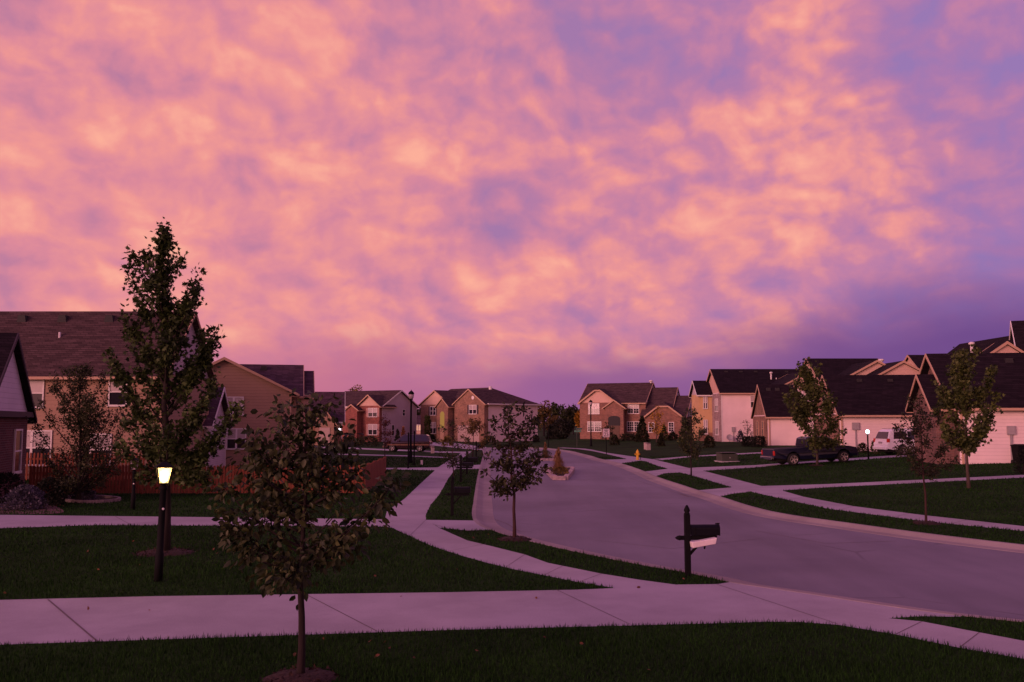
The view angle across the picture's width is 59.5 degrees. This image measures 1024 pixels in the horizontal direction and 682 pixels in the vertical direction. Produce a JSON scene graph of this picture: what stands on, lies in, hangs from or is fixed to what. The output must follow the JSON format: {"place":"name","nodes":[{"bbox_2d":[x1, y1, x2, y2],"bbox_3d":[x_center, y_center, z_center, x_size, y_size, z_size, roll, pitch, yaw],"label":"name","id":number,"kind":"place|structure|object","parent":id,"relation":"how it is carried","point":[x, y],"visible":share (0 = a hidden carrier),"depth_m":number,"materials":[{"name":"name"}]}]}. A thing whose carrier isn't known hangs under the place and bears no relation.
{"place":"outdoors","nodes":[
{"label":"outdoors","id":0,"kind":"place"},
{"bbox_2d":[0,515,392,527],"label":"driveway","id":1,"kind":"structure","parent":0,"point":[11,521],"depth_m":26.21,"materials":[{"name":"concrete"}]},
{"bbox_2d":[285,465,479,469],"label":"sidewalk","id":2,"kind":"structure","parent":0,"point":[435,468],"depth_m":56.06,"materials":[{"name":"concrete"}]},
{"bbox_2d":[325,454,447,457],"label":"sidewalk","id":3,"kind":"structure","parent":0,"point":[392,455],"depth_m":77.79,"materials":[{"name":"concrete"}]},
{"bbox_2d":[323,447,461,452],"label":"driveway","id":4,"kind":"structure","parent":0,"point":[405,450],"depth_m":91.42,"materials":[{"name":"concrete"}]},
{"bbox_2d":[383,434,432,451],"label":"suv","id":5,"kind":"object","parent":4,"relation":"on","point":[423,442],"visible":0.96,"depth_m":87.35,"materials":[{"name":"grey metal"}]},
{"bbox_2d":[427,520,485,529],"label":"driveway","id":6,"kind":"structure","parent":0,"point":[462,524],"depth_m":25.44,"materials":[{"name":"concrete"}]},
{"bbox_2d":[432,442,485,449],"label":"driveway","id":7,"kind":"structure","parent":0,"point":[436,444],"depth_m":110.83,"materials":[{"name":"concrete"}]},
{"bbox_2d":[0,582,959,644],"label":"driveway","id":8,"kind":"structure","parent":0,"point":[46,620],"depth_m":13.77,"materials":[{"name":"concrete"}]},
{"bbox_2d":[47,472,979,645],"bbox_3d":[3.177,5.824,32.276,23.553,0.001,44.427,-3,-6,26],"label":"paving joint","id":9,"kind":"object","parent":8,"relation":"on","point":[83,629],"visible":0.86,"depth_m":13.50,"materials":[{"name":"grey concrete"}]},
{"bbox_2d":[0,426,1023,681],"bbox_3d":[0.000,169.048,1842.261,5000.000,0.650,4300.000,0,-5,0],"label":"lawn","id":10,"kind":"structure","parent":0,"point":[630,446],"depth_m":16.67,"materials":[{"name":"green plant"}]},
{"bbox_2d":[0,333,37,497],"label":"brick house","id":11,"kind":"structure","parent":10,"relation":"on","point":[17,406],"depth_m":34.87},
{"bbox_2d":[12,429,22,474],"bbox_3d":[-19.661,4.392,35.666,0.090,1.770,1.200,1,-5,-16],"label":"window","id":12,"kind":"structure","parent":11,"relation":"in","point":[18,433],"depth_m":35.68,"materials":[{"name":"white glass"}]},
{"bbox_2d":[0,503,63,513],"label":"gravel bed","id":13,"kind":"object","parent":10,"relation":"on","point":[49,508],"visible":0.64,"depth_m":29.34,"materials":[{"name":"grey gravel"}]},
{"bbox_2d":[0,472,26,502],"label":"shrub","id":14,"kind":"object","parent":13,"relation":"on","point":[15,476],"visible":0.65,"depth_m":32.36,"materials":[{"name":"green plant"}]},
{"bbox_2d":[0,484,47,510],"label":"globe spruce","id":15,"kind":"object","parent":13,"relation":"on","point":[27,495],"visible":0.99,"depth_m":29.57,"materials":[{"name":"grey plant"}]},
{"bbox_2d":[32,475,67,505],"bbox_3d":[-16.200,5.273,31.398,1.241,1.110,1.214,0,-5,0],"label":"shrub","id":16,"kind":"object","parent":13,"relation":"on","point":[46,484],"visible":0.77,"depth_m":31.29,"materials":[{"name":"green plant"}]},
{"bbox_2d":[25,452,149,479],"bbox_3d":[-22.630,6.321,44.437,9.298,1.607,0.175,0,-5,0],"label":"picket fence","id":17,"kind":"object","parent":10,"relation":"on","point":[38,459],"visible":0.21,"depth_m":44.39,"materials":[{"name":"brown wood"}]},
{"bbox_2d":[0,311,216,478],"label":"tan house","id":18,"kind":"structure","parent":10,"relation":"on","point":[52,342],"depth_m":47.22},
{"bbox_2d":[29,379,44,408],"bbox_3d":[-24.926,2.685,45.900,1.939,1.547,0.090,0,-5,0],"label":"window","id":19,"kind":"structure","parent":18,"relation":"in","point":[37,386],"depth_m":45.93,"materials":[{"name":"white glass"}]},
{"bbox_2d":[25,430,52,465],"bbox_3d":[-24.496,5.460,45.649,2.126,1.824,0.090,0,-5,0],"label":"window","id":20,"kind":"structure","parent":18,"relation":"in","point":[30,447],"depth_m":45.68,"materials":[{"name":"white glass"}]},
{"bbox_2d":[89,433,111,466],"bbox_3d":[-20.967,5.557,45.640,1.146,1.693,0.090,0,-5,0],"label":"window","id":21,"kind":"structure","parent":18,"relation":"in","point":[90,433],"depth_m":45.68,"materials":[{"name":"white glass"}]},
{"bbox_2d":[107,379,127,406],"bbox_3d":[-20.202,2.619,45.906,1.021,1.482,0.090,0,-5,0],"label":"window","id":22,"kind":"structure","parent":18,"relation":"in","point":[115,392],"depth_m":45.91,"materials":[{"name":"white glass"}]},
{"bbox_2d":[130,458,138,509],"bbox_3d":[-12.593,4.774,29.831,0.316,1.860,0.316,1,-5,-10],"label":"yard lamp","id":23,"kind":"object","parent":10,"relation":"on","point":[133,495],"visible":0.67,"depth_m":29.77,"materials":[{"name":"black metal"}]},
{"bbox_2d":[154,460,173,581],"bbox_3d":[-6.447,3.341,16.476,0.316,2.311,0.316,4,-6,-25],"label":"yard lamp","id":24,"kind":"object","parent":10,"relation":"on","point":[164,469],"visible":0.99,"depth_m":16.44,"materials":[{"name":"black metal"}]},
{"bbox_2d":[133,547,197,556],"bbox_3d":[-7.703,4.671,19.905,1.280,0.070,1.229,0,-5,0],"label":"mulch bed","id":25,"kind":"object","parent":10,"relation":"on","point":[174,551],"visible":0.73,"depth_m":19.69,"materials":[{"name":"brown wood"}]},
{"bbox_2d":[101,217,248,550],"bbox_3d":[-7.622,0.998,20.164,3.451,7.646,1.654,0,-5,0],"label":"maple tree","id":26,"kind":"object","parent":25,"relation":"on","point":[159,280],"visible":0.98,"depth_m":20.14,"materials":[{"name":"green plant"}]},
{"bbox_2d":[29,465,365,493],"bbox_3d":[-12.731,5.695,36.272,13.571,1.384,0.175,0,-5,-1],"label":"picket fence","id":27,"kind":"object","parent":10,"relation":"on","point":[121,480],"visible":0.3,"depth_m":36.17,"materials":[{"name":"brown wood"}]},
{"bbox_2d":[202,387,232,469],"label":"side wing","id":28,"kind":"structure","parent":10,"relation":"on","point":[220,405],"depth_m":54.70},
{"bbox_2d":[212,357,314,465],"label":"gable house","id":29,"kind":"structure","parent":10,"relation":"on","point":[257,386],"depth_m":60.38,"materials":[{"name":"beige"}]},
{"bbox_2d":[227,397,243,415],"bbox_3d":[-18.618,4.358,59.925,1.348,1.281,0.090,1,-5,-14],"label":"window","id":30,"kind":"structure","parent":29,"relation":"in","point":[236,399],"depth_m":59.99,"materials":[{"name":"white glass"}]},
{"bbox_2d":[226,428,245,449],"bbox_3d":[-18.397,6.538,59.782,1.326,1.424,0.090,1,-5,-14],"label":"window","id":31,"kind":"structure","parent":29,"relation":"in","point":[230,443],"depth_m":59.77,"materials":[{"name":"white glass"}]},
{"bbox_2d":[259,664,339,681],"bbox_3d":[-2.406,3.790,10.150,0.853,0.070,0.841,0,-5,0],"label":"mulch bed","id":32,"kind":"object","parent":10,"relation":"on","point":[312,675],"visible":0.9,"depth_m":10.07,"materials":[{"name":"brown wood"}]},
{"bbox_2d":[196,388,410,673],"bbox_3d":[-2.410,2.227,10.217,2.236,3.410,1.482,-1,-5,16],"label":"young tree","id":33,"kind":"object","parent":10,"relation":"on","point":[312,466],"visible":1,"depth_m":10.23,"materials":[{"name":"green plant"}]},
{"bbox_2d":[310,392,344,444],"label":"garage wing","id":34,"kind":"structure","parent":10,"relation":"on","point":[329,428],"depth_m":114.05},
{"bbox_2d":[319,428,329,444],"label":"garage door","id":35,"kind":"structure","parent":34,"relation":"in","point":[326,430],"depth_m":111.81,"materials":[{"name":"white"}]},
{"bbox_2d":[3,501,683,681],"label":"fallen leaves","id":36,"kind":"object","parent":10,"relation":"on","point":[4,592],"visible":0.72,"depth_m":13.82,"materials":[{"name":"orange plant"}]},
{"bbox_2d":[356,435,379,446],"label":"shrub","id":37,"kind":"object","parent":10,"relation":"on","point":[363,441],"visible":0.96,"depth_m":106.85,"materials":[{"name":"green plant"}]},
{"bbox_2d":[360,456,385,493],"bbox_3d":[-6.269,6.119,40.958,0.175,1.384,9.430,0,-5,-3],"label":"picket fence","id":38,"kind":"object","parent":10,"relation":"on","point":[376,469],"visible":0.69,"depth_m":40.03,"materials":[{"name":"brown wood"}]},
{"bbox_2d":[342,390,419,441],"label":"red brick house","id":39,"kind":"structure","parent":10,"relation":"on","point":[366,410],"depth_m":133.18,"materials":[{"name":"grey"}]},
{"bbox_2d":[368,424,376,434],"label":"window","id":40,"kind":"structure","parent":39,"relation":"in","point":[372,428],"depth_m":131.10,"materials":[{"name":"white glass"}]},
{"bbox_2d":[377,414,392,456],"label":"young tree","id":41,"kind":"object","parent":10,"relation":"on","point":[384,433],"visible":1,"depth_m":71.69,"materials":[{"name":"green plant"}]},
{"bbox_2d":[408,390,413,462],"bbox_3d":[-7.211,6.127,63.925,0.440,5.302,0.440,0,-5,0],"label":"street lamp","id":42,"kind":"object","parent":10,"relation":"on","point":[411,394],"visible":0.98,"depth_m":63.89,"materials":[{"name":"black metal"}]},
{"bbox_2d":[424,414,431,435],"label":"shrub","id":43,"kind":"object","parent":10,"relation":"on","point":[427,421],"visible":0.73,"depth_m":135.95,"materials":[{"name":"green plant"}]},
{"bbox_2d":[433,418,470,476],"bbox_3d":[-2.978,5.502,45.413,1.824,3.218,1.356,-3,-6,33],"label":"young tree","id":44,"kind":"object","parent":10,"relation":"on","point":[452,462],"visible":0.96,"depth_m":45.38,"materials":[{"name":"green plant"}]},
{"bbox_2d":[445,476,470,515],"bbox_3d":[-1.681,4.863,27.874,0.811,1.331,0.172,0,-5,0],"label":"mailbox","id":45,"kind":"object","parent":10,"relation":"on","point":[460,491],"visible":0.91,"depth_m":27.84,"materials":[{"name":"black paint"}]},
{"bbox_2d":[456,455,473,481],"bbox_3d":[-2.288,6.223,43.419,0.870,1.420,0.184,0,-5,0],"label":"mailbox","id":46,"kind":"object","parent":10,"relation":"on","point":[466,465],"visible":0.91,"depth_m":43.37,"materials":[{"name":"black paint"}]},
{"bbox_2d":[460,417,489,456],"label":"young tree","id":47,"kind":"object","parent":10,"relation":"on","point":[474,424],"visible":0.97,"depth_m":71.66,"materials":[{"name":"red plant"}]},
{"bbox_2d":[418,386,541,441],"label":"brown brick house","id":48,"kind":"structure","parent":10,"relation":"on","point":[440,407],"depth_m":134.30,"materials":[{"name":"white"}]},
{"bbox_2d":[458,426,478,441],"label":"garage door","id":49,"kind":"structure","parent":48,"relation":"in","point":[476,438],"depth_m":132.29,"materials":[{"name":"white"}]},
{"bbox_2d":[499,536,529,541],"bbox_3d":[0.074,4.876,22.171,0.838,0.070,0.861,0,-5,0],"label":"mulch bed","id":50,"kind":"object","parent":10,"relation":"on","point":[510,538],"visible":0.84,"depth_m":21.93,"materials":[{"name":"brown wood"}]},
{"bbox_2d":[480,401,551,536],"bbox_3d":[0.049,3.251,22.217,1.638,3.529,1.115,2,-6,-21],"label":"young tree","id":51,"kind":"object","parent":10,"relation":"on","point":[500,484],"visible":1,"depth_m":22.27,"materials":[{"name":"green plant"}]},
{"bbox_2d":[537,400,552,435],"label":"background tree","id":52,"kind":"object","parent":10,"relation":"on","point":[547,412],"visible":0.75,"depth_m":164.16,"materials":[{"name":"green plant"}]},
{"bbox_2d":[545,402,564,423],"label":"background tree","id":53,"kind":"object","parent":10,"relation":"on","point":[556,410],"visible":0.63,"depth_m":178.96,"materials":[{"name":"green plant"}]},
{"bbox_2d":[551,418,571,438],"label":"shrub","id":54,"kind":"object","parent":10,"relation":"on","point":[557,433],"visible":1,"depth_m":130.78,"materials":[{"name":"green plant"}]},
{"bbox_2d":[564,404,577,434],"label":"background tree","id":55,"kind":"object","parent":10,"relation":"on","point":[571,411],"visible":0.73,"depth_m":174.11,"materials":[{"name":"green plant"}]},
{"bbox_2d":[574,411,579,434],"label":"background tree","id":56,"kind":"object","parent":10,"relation":"on","point":[577,418],"visible":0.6,"depth_m":164.09,"materials":[{"name":"orange plant"}]},
{"bbox_2d":[609,434,619,444],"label":"shrub","id":57,"kind":"object","parent":10,"relation":"on","point":[615,438],"visible":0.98,"depth_m":105.23,"materials":[{"name":"green plant"}]},
{"bbox_2d":[577,380,654,438],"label":"long brick house","id":58,"kind":"structure","parent":10,"relation":"on","point":[619,407],"depth_m":125.87,"materials":[{"name":"brown brick"}]},
{"bbox_2d":[588,403,599,413],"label":"window","id":59,"kind":"structure","parent":58,"relation":"in","point":[595,408],"depth_m":126.07,"materials":[{"name":"white glass"}]},
{"bbox_2d":[587,421,601,431],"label":"window","id":60,"kind":"structure","parent":58,"relation":"in","point":[595,425],"depth_m":125.86,"materials":[{"name":"white glass"}]},
{"bbox_2d":[627,404,638,413],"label":"window","id":61,"kind":"structure","parent":58,"relation":"in","point":[633,408],"depth_m":124.73,"materials":[{"name":"white glass"}]},
{"bbox_2d":[627,421,638,431],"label":"window","id":62,"kind":"structure","parent":58,"relation":"in","point":[631,425],"depth_m":124.61,"materials":[{"name":"white glass"}]},
{"bbox_2d":[620,433,635,440],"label":"shrub","id":63,"kind":"object","parent":10,"relation":"on","point":[631,437],"visible":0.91,"depth_m":115.97,"materials":[{"name":"green plant"}]},
{"bbox_2d":[634,416,650,441],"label":"conifer tree","id":64,"kind":"object","parent":10,"relation":"on","point":[642,434],"visible":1,"depth_m":111.11,"materials":[{"name":"green plant"}]},
{"bbox_2d":[648,406,664,441],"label":"young tree","id":65,"kind":"object","parent":10,"relation":"on","point":[657,432],"visible":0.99,"depth_m":107.12,"materials":[{"name":"green plant"}]},
{"bbox_2d":[640,387,691,438],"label":"brick wing","id":66,"kind":"structure","parent":10,"relation":"on","point":[672,403],"depth_m":122.46,"materials":[{"name":"brown brick"}]},
{"bbox_2d":[677,426,692,445],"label":"shrub","id":67,"kind":"object","parent":10,"relation":"on","point":[679,437],"visible":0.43,"depth_m":92.53,"materials":[{"name":"green plant"}]},
{"bbox_2d":[677,406,708,475],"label":"young tree","id":68,"kind":"object","parent":10,"relation":"on","point":[694,452],"visible":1,"depth_m":48.40,"materials":[{"name":"green plant"}]},
{"bbox_2d":[675,505,719,575],"bbox_3d":[3.532,3.832,16.985,0.873,1.424,0.316,0,-5,-4],"label":"mailbox","id":69,"kind":"object","parent":10,"relation":"on","point":[704,535],"visible":0.91,"depth_m":17.00,"materials":[{"name":"black paint"}]},
{"bbox_2d":[703,435,715,447],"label":"shrub","id":70,"kind":"object","parent":10,"relation":"on","point":[708,441],"visible":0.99,"depth_m":86.92,"materials":[{"name":"green plant"}]},
{"bbox_2d":[714,452,739,461],"bbox_3d":[14.979,8.105,62.439,1.355,0.700,1.300,1,-5,-10],"label":"utility cabinet","id":71,"kind":"object","parent":10,"relation":"on","point":[726,456],"visible":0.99,"depth_m":61.97,"materials":[{"name":"metal"}]},
{"bbox_2d":[688,369,799,441],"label":"pale house","id":72,"kind":"structure","parent":10,"relation":"on","point":[722,401],"depth_m":105.01,"materials":[{"name":"white"}]},
{"bbox_2d":[741,436,752,446],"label":"shrub","id":73,"kind":"object","parent":10,"relation":"on","point":[747,439],"visible":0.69,"depth_m":85.69,"materials":[{"name":"green plant"}]},
{"bbox_2d":[750,435,767,446],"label":"shrub","id":74,"kind":"object","parent":10,"relation":"on","point":[759,443],"visible":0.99,"depth_m":83.27,"materials":[{"name":"green plant"}]},
{"bbox_2d":[751,384,808,445],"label":"white garage","id":75,"kind":"structure","parent":10,"relation":"on","point":[773,423],"depth_m":87.31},
{"bbox_2d":[771,372,797,383],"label":"cream house","id":76,"kind":"structure","parent":10,"relation":"on","point":[787,378],"depth_m":100.85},
{"bbox_2d":[795,358,919,428],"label":"tall house","id":77,"kind":"structure","parent":10,"relation":"on","point":[852,366],"depth_m":81.81,"materials":[{"name":"white"}]},
{"bbox_2d":[811,375,914,450],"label":"white garage","id":78,"kind":"structure","parent":10,"relation":"on","point":[873,404],"depth_m":69.58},
{"bbox_2d":[857,443,869,452],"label":"shrub","id":79,"kind":"object","parent":10,"relation":"on","point":[860,446],"visible":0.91,"depth_m":65.93,"materials":[{"name":"green plant"}]},
{"bbox_2d":[764,475,1023,490],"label":"footpath","id":80,"kind":"structure","parent":10,"relation":"on","point":[785,487],"depth_m":40.41,"materials":[{"name":"concrete"}]},
{"bbox_2d":[904,355,923,368],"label":"gable","id":81,"kind":"structure","parent":10,"relation":"on","point":[916,360],"depth_m":82.72,"materials":[{"name":"beige"}]},
{"bbox_2d":[891,393,960,520],"bbox_3d":[11.953,3.414,25.775,1.613,3.845,1.713,-4,-6,35],"label":"young tree","id":82,"kind":"object","parent":10,"relation":"on","point":[913,449],"visible":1,"depth_m":25.81,"materials":[{"name":"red plant"}]},
{"bbox_2d":[905,353,1023,463],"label":"garage","id":83,"kind":"structure","parent":10,"relation":"on","point":[1009,383],"depth_m":50.76,"materials":[{"name":"white"}]},
{"bbox_2d":[930,344,1005,487],"bbox_3d":[18.708,3.125,36.700,2.524,5.954,2.447,5,-7,-41],"label":"maple tree","id":84,"kind":"object","parent":10,"relation":"on","point":[965,442],"visible":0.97,"depth_m":36.55,"materials":[{"name":"green plant"}]},
{"bbox_2d":[948,336,1013,352],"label":"hipped house","id":85,"kind":"structure","parent":10,"relation":"on","point":[984,344],"depth_m":67.37,"materials":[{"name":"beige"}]},
{"bbox_2d":[980,341,1023,352],"bbox_3d":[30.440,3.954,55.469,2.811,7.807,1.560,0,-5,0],"label":"dormer house","id":86,"kind":"structure","parent":10,"relation":"on","point":[1004,347],"depth_m":55.17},
{"bbox_2d":[1009,320,1023,350],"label":"peaked house","id":87,"kind":"structure","parent":10,"relation":"on","point":[1016,333],"depth_m":62.35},
{"bbox_2d":[1010,444,1023,463],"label":"waste bin","id":88,"kind":"object","parent":10,"relation":"on","point":[1015,448],"visible":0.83,"depth_m":48.57,"materials":[{"name":"black paint"}]},
{"bbox_2d":[1013,449,1023,473],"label":"shrub","id":89,"kind":"object","parent":10,"relation":"on","point":[1018,463],"visible":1,"depth_m":41.78,"materials":[{"name":"green plant"}]},
{"label":"mulch bed","id":90,"kind":"structure","parent":10,"relation":"on","visible":0},
{"bbox_2d":[25,360,127,499],"bbox_3d":[-15.695,3.341,32.660,3.709,5.233,2.838,0,-5,0],"label":"ornamental tree","id":91,"kind":"object","parent":90,"relation":"on","point":[83,420],"visible":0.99,"depth_m":32.42,"materials":[{"name":"green plant"}]},
{"bbox_2d":[76,489,98,499],"bbox_3d":[-15.527,5.693,32.915,0.775,0.613,0.738,0,-5,0],"label":"shrub","id":92,"kind":"object","parent":90,"relation":"on","point":[87,494],"visible":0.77,"depth_m":32.79,"materials":[{"name":"green plant"}]},
{"bbox_2d":[62,495,120,502],"bbox_3d":[-15.732,5.873,33.331,3.109,0.120,1.769,-4,-7,40],"label":"bed edging","id":93,"kind":"object","parent":90,"relation":"on","point":[113,498],"visible":0.63,"depth_m":32.37,"materials":[{"name":"grey stone"}]},
{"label":"mulch bed","id":94,"kind":"structure","parent":10,"relation":"on","visible":0},
{"bbox_2d":[782,357,848,464],"bbox_3d":[18.263,4.257,54.044,3.586,6.702,3.146,-3,-6,31],"label":"maple tree","id":95,"kind":"object","parent":94,"relation":"on","point":[807,408],"visible":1,"depth_m":53.91,"materials":[{"name":"green plant"}]},
{"bbox_2d":[0,0,1023,422],"label":"sky","id":96,"kind":"structure","parent":0,"point":[537,201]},
{"bbox_2d":[385,451,674,587],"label":"sidewalk","id":97,"kind":"structure","parent":0,"point":[424,494],"depth_m":21.29,"materials":[{"name":"concrete"}]},
{"bbox_2d":[550,447,564,468],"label":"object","id":98,"kind":"object","parent":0,"point":[557,460],"depth_m":52.61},
{"bbox_2d":[645,469,677,475],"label":"driveway","id":99,"kind":"structure","parent":0,"point":[657,472],"depth_m":52.66,"materials":[{"name":"concrete"}]},
{"bbox_2d":[656,452,760,459],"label":"driveway","id":100,"kind":"structure","parent":0,"point":[701,455],"depth_m":71.60,"materials":[{"name":"concrete"}]},
{"bbox_2d":[700,487,746,495],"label":"driveway","id":101,"kind":"structure","parent":0,"point":[724,491],"depth_m":37.52,"materials":[{"name":"concrete"}]},
{"bbox_2d":[489,448,1023,619],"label":"street","id":102,"kind":"structure","parent":0,"point":[589,505],"depth_m":21.67,"materials":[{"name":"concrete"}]},
{"bbox_2d":[544,466,574,479],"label":"planted island","id":103,"kind":"structure","parent":102,"relation":"on","point":[560,476],"depth_m":48.76,"materials":[{"name":"stone"}]},
{"bbox_2d":[551,466,568,474],"bbox_3d":[2.589,7.045,48.586,1.092,0.505,1.113,0,-5,0],"label":"shrub","id":104,"kind":"object","parent":103,"relation":"on","point":[554,469],"visible":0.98,"depth_m":48.46,"materials":[{"name":"green plant"}]},
{"bbox_2d":[472,447,1023,621],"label":"kerb","id":105,"kind":"structure","parent":102,"relation":"on","point":[482,512],"depth_m":25.73,"materials":[{"name":"concrete"}]},
{"bbox_2d":[570,448,1023,530],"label":"sidewalk","id":106,"kind":"structure","parent":0,"point":[740,484],"depth_m":34.09,"materials":[{"name":"concrete"}]},
{"bbox_2d":[692,454,914,470],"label":"driveway","id":107,"kind":"structure","parent":0,"point":[722,467],"depth_m":56.89,"materials":[{"name":"concrete"}]},
{"bbox_2d":[760,436,858,464],"bbox_3d":[18.639,6.849,56.275,5.750,1.676,1.980,-2,-5,-8],"label":"pickup truck","id":108,"kind":"object","parent":107,"relation":"on","point":[793,455],"visible":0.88,"depth_m":55.49,"materials":[{"name":"black metal"}]},
{"bbox_2d":[872,428,914,454],"bbox_3d":[27.840,6.967,62.166,5.070,1.806,2.120,1,-5,-7],"label":"minivan","id":109,"kind":"object","parent":107,"relation":"on","point":[884,439],"visible":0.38,"depth_m":61.31,"materials":[{"name":"white metal"}]},
{"bbox_2d":[841,618,1023,658],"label":"sidewalk","id":110,"kind":"structure","parent":0,"point":[953,636],"depth_m":12.22,"materials":[{"name":"concrete"}]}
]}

